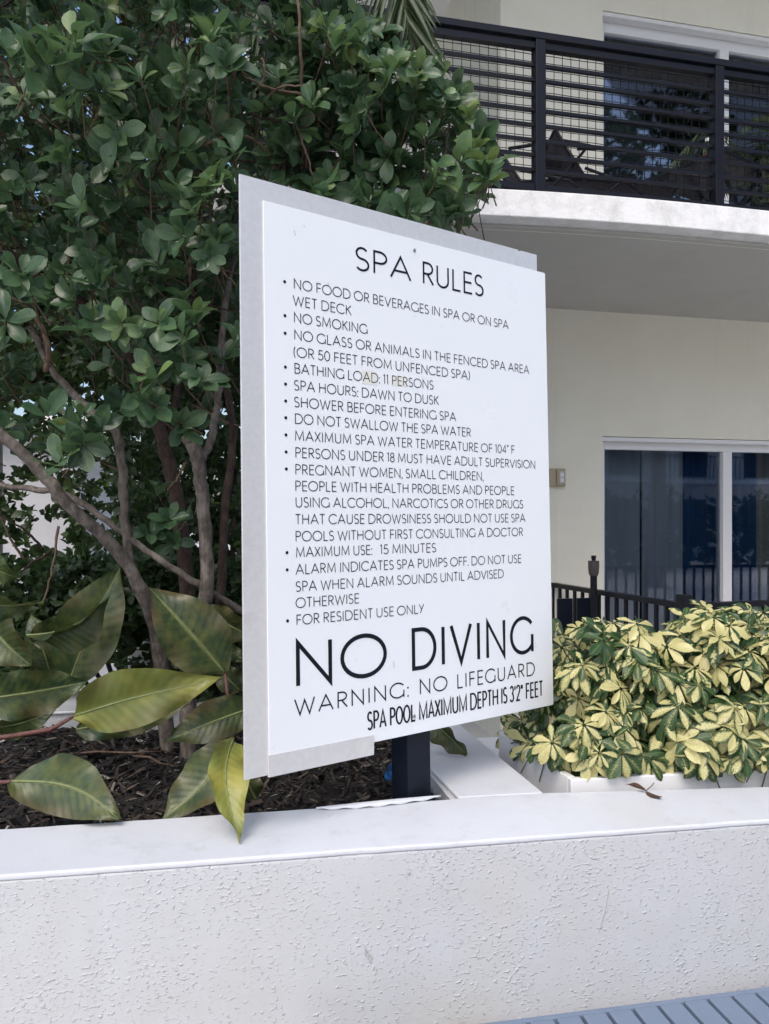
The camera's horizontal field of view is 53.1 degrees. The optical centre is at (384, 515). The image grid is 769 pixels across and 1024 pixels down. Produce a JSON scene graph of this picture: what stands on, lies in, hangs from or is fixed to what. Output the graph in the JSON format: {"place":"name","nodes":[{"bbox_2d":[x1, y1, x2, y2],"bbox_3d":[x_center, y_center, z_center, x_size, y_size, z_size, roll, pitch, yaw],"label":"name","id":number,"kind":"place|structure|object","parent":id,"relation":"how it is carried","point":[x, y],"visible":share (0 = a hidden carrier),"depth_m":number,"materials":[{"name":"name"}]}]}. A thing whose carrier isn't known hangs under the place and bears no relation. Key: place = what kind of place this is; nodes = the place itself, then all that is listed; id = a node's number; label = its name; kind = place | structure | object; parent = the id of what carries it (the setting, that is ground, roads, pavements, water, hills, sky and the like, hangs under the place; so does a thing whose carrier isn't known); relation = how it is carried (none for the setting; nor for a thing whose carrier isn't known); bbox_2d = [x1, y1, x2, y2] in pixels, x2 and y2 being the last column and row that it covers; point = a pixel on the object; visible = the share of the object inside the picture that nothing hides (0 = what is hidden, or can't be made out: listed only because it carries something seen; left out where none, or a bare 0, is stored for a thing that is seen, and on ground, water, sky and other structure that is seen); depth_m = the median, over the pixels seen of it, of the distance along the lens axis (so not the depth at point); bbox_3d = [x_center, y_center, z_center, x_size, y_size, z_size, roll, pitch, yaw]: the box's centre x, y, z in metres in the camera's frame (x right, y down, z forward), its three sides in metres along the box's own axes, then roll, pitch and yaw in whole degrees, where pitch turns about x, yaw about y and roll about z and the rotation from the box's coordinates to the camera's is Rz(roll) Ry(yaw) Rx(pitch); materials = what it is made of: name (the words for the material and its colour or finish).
{"place":"outdoors","nodes":[
{"label":"outdoors","id":0,"kind":"place"},
{"bbox_2d":[3,416,137,592],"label":"pool pavilion","id":1,"kind":"structure","parent":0,"point":[43,531],"depth_m":9.54,"materials":[{"name":"grey paint"}]},
{"bbox_2d":[3,7,244,509],"label":"sky","id":2,"kind":"structure","parent":0,"point":[19,411],"materials":[{"name":"white"}]},
{"bbox_2d":[79,526,492,737],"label":"pool deck","id":3,"kind":"structure","parent":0,"point":[474,729],"depth_m":5.66,"materials":[{"name":"grey concrete"}]},
{"bbox_2d":[0,213,154,667],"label":"background shrub","id":4,"kind":"object","parent":3,"relation":"on","point":[76,534],"visible":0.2,"depth_m":3.92,"materials":[{"name":"green plant"}]},
{"bbox_2d":[85,661,152,685],"bbox_3d":[-1.438,1.084,4.109,0.969,0.931,0.617,0,0,0],"label":"fan back chair","id":5,"kind":"object","parent":3,"relation":"on","point":[109,669],"visible":0.02,"depth_m":4.35,"materials":[{"name":"black"}]},
{"bbox_2d":[128,639,149,668],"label":"white pier","id":6,"kind":"structure","parent":3,"relation":"on","point":[136,653],"depth_m":3.71,"materials":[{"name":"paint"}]},
{"bbox_2d":[0,0,326,535],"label":"background tree","id":7,"kind":"object","parent":3,"relation":"on","point":[76,155],"visible":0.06,"depth_m":4.47,"materials":[{"name":"green plant"}]},
{"bbox_2d":[105,188,241,669],"bbox_3d":[-0.953,-0.305,3.603,0.899,2.777,0.916,0,0,0],"label":"background shrub","id":8,"kind":"object","parent":3,"relation":"on","point":[151,468],"visible":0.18,"depth_m":3.34,"materials":[{"name":"green plant"}]},
{"bbox_2d":[34,0,452,659],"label":"palm tree","id":9,"kind":"object","parent":3,"relation":"on","point":[412,16],"visible":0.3,"depth_m":2.61,"materials":[{"name":"green plant"}]},
{"bbox_2d":[0,691,768,1023],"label":"planter wall","id":10,"kind":"structure","parent":3,"relation":"on","point":[490,885],"depth_m":1.71,"materials":[{"name":"white paint"}]},
{"bbox_2d":[0,555,219,819],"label":"philodendron plant","id":11,"kind":"object","parent":10,"relation":"on","point":[67,651],"visible":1,"depth_m":2.17,"materials":[{"name":"green plant"}]},
{"bbox_2d":[0,545,242,702],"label":"shrub","id":12,"kind":"object","parent":10,"relation":"on","point":[153,573],"visible":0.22,"depth_m":3.03,"materials":[{"name":"green plant"}]},
{"bbox_2d":[0,724,438,828],"bbox_3d":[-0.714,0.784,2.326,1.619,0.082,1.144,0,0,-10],"label":"mulch","id":13,"kind":"object","parent":10,"relation":"in","point":[142,770],"visible":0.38,"depth_m":2.30,"materials":[{"name":"brown wood"}]},
{"bbox_2d":[72,750,160,754],"bbox_3d":[-0.895,0.774,2.511,0.321,0.012,0.023,0,0,-6],"label":"fallen twig","id":14,"kind":"object","parent":13,"relation":"on","point":[95,751],"visible":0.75,"depth_m":2.51,"materials":[{"name":"brown wood"}]},
{"bbox_2d":[132,755,177,766],"bbox_3d":[-0.729,0.774,2.432,0.201,0.012,0.023,0,0,34],"label":"fallen twig","id":15,"kind":"object","parent":13,"relation":"on","point":[150,757],"visible":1,"depth_m":2.44,"materials":[{"name":"brown wood"}]},
{"bbox_2d":[149,587,263,843],"bbox_3d":[-0.507,0.484,2.141,0.320,0.539,0.954,0,0,-12],"label":"philodendron plant","id":16,"kind":"object","parent":13,"relation":"on","point":[194,635],"visible":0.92,"depth_m":2.25,"materials":[{"name":"green plant"}]},
{"bbox_2d":[0,0,519,764],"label":"hedge tree","id":17,"kind":"object","parent":13,"relation":"on","point":[344,98],"visible":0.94,"depth_m":2.45,"materials":[{"name":"green plant"}]},
{"bbox_2d":[384,762,391,780],"bbox_3d":[0.022,0.748,2.233,0.039,0.106,0.038,0,29,-29],"label":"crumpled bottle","id":18,"kind":"object","parent":13,"relation":"on","point":[388,775],"visible":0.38,"depth_m":2.23,"materials":[{"name":"blue plastic"}]},
{"bbox_2d":[239,174,552,801],"bbox_3d":[0.066,0.087,2.025,0.987,1.711,0.106,0,0,-35],"label":"rules sign","id":19,"kind":"object","parent":13,"relation":"on","point":[396,554],"visible":1,"depth_m":1.93,"materials":[{"name":"metal"}]},
{"bbox_2d":[430,727,467,756],"bbox_3d":[0.157,0.716,2.374,0.104,0.212,0.253,0,0,-33],"label":"philodendron plant","id":20,"kind":"object","parent":10,"relation":"on","point":[446,740],"visible":0.61,"depth_m":2.31,"materials":[{"name":"green plant"}]},
{"bbox_2d":[499,731,768,792],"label":"planter box","id":21,"kind":"object","parent":10,"relation":"on","point":[557,781],"visible":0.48,"depth_m":2.11,"materials":[{"name":"white concrete"}]},
{"bbox_2d":[495,615,684,781],"bbox_3d":[0.669,0.606,2.372,0.591,0.620,0.681,0,0,0],"label":"schefflera","id":22,"kind":"object","parent":21,"relation":"in","point":[609,680],"visible":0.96,"depth_m":2.17,"materials":[{"name":"green plant"}]},
{"bbox_2d":[643,599,768,787],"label":"schefflera","id":23,"kind":"object","parent":21,"relation":"in","point":[712,718],"visible":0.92,"depth_m":2.16,"materials":[{"name":"green plant"}]},
{"bbox_2d":[627,782,661,797],"bbox_3d":[0.686,0.718,2.018,0.085,0.018,0.121,0,0,0],"label":"dead leaf sprig","id":24,"kind":"object","parent":10,"relation":"on","point":[638,786],"visible":1,"depth_m":2.02,"materials":[{"name":"brown plant"}]},
{"bbox_2d":[212,0,768,736],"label":"apartment building","id":25,"kind":"structure","parent":3,"relation":"on","point":[658,368],"depth_m":5.50,"materials":[{"name":"beige paint"}]},
{"bbox_2d":[258,0,768,210],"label":"balcony railing","id":26,"kind":"object","parent":25,"relation":"on","point":[539,45],"visible":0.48,"depth_m":3.88,"materials":[{"name":"black metal"}]},
{"bbox_2d":[549,468,565,486],"bbox_3d":[1.196,-0.263,5.321,0.124,0.124,0.056,0,0,-13],"label":"wall light","id":27,"kind":"object","parent":25,"relation":"attached to","point":[557,477],"visible":0.98,"depth_m":5.31,"materials":[{"name":"beige"}]},
{"bbox_2d":[498,139,635,188],"bbox_3d":[1.018,-1.888,4.480,0.830,0.624,0.519,0,0,15],"label":"lounge chair","id":28,"kind":"object","parent":25,"relation":"on","point":[566,180],"visible":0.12,"depth_m":4.26,"materials":[{"name":"black"}]},
{"bbox_2d":[546,130,680,197],"bbox_3d":[1.271,-1.845,4.389,0.711,0.535,0.445,0,0,-1],"label":"lounge chair","id":29,"kind":"object","parent":25,"relation":"on","point":[552,149],"visible":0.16,"depth_m":4.25,"materials":[{"name":"black"}]},
{"bbox_2d":[603,437,768,646],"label":"sliding door","id":30,"kind":"structure","parent":25,"relation":"in","point":[689,486],"depth_m":5.83,"materials":[{"name":"white"}]},
{"bbox_2d":[603,11,768,205],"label":"sliding door","id":31,"kind":"structure","parent":25,"relation":"in","point":[617,28],"depth_m":5.69,"materials":[{"name":"white"}]},
{"bbox_2d":[650,151,768,204],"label":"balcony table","id":32,"kind":"object","parent":25,"relation":"on","point":[687,192],"visible":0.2,"depth_m":4.69,"materials":[{"name":"black"}]},
{"bbox_2d":[669,104,768,207],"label":"potted palm","id":33,"kind":"object","parent":25,"relation":"on","point":[765,202],"visible":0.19,"depth_m":4.69,"materials":[{"name":"green"}]},
{"bbox_2d":[588,555,598,622],"bbox_3d":[1.291,0.898,4.750,0.068,1.304,0.068,0,0,0],"label":"garden torch","id":34,"kind":"object","parent":3,"relation":"on","point":[593,567],"visible":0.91,"depth_m":4.73,"materials":[{"name":"black metal"}]},
{"bbox_2d":[483,987,768,1023],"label":"slatted bench","id":35,"kind":"object","parent":3,"relation":"on","point":[749,1006],"visible":1,"depth_m":1.70,"materials":[{"name":"blue plastic"}]},
{"bbox_2d":[551,582,768,642],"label":"patio fence","id":36,"kind":"object","parent":3,"relation":"on","point":[572,611],"visible":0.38,"depth_m":4.67,"materials":[{"name":"black metal"}]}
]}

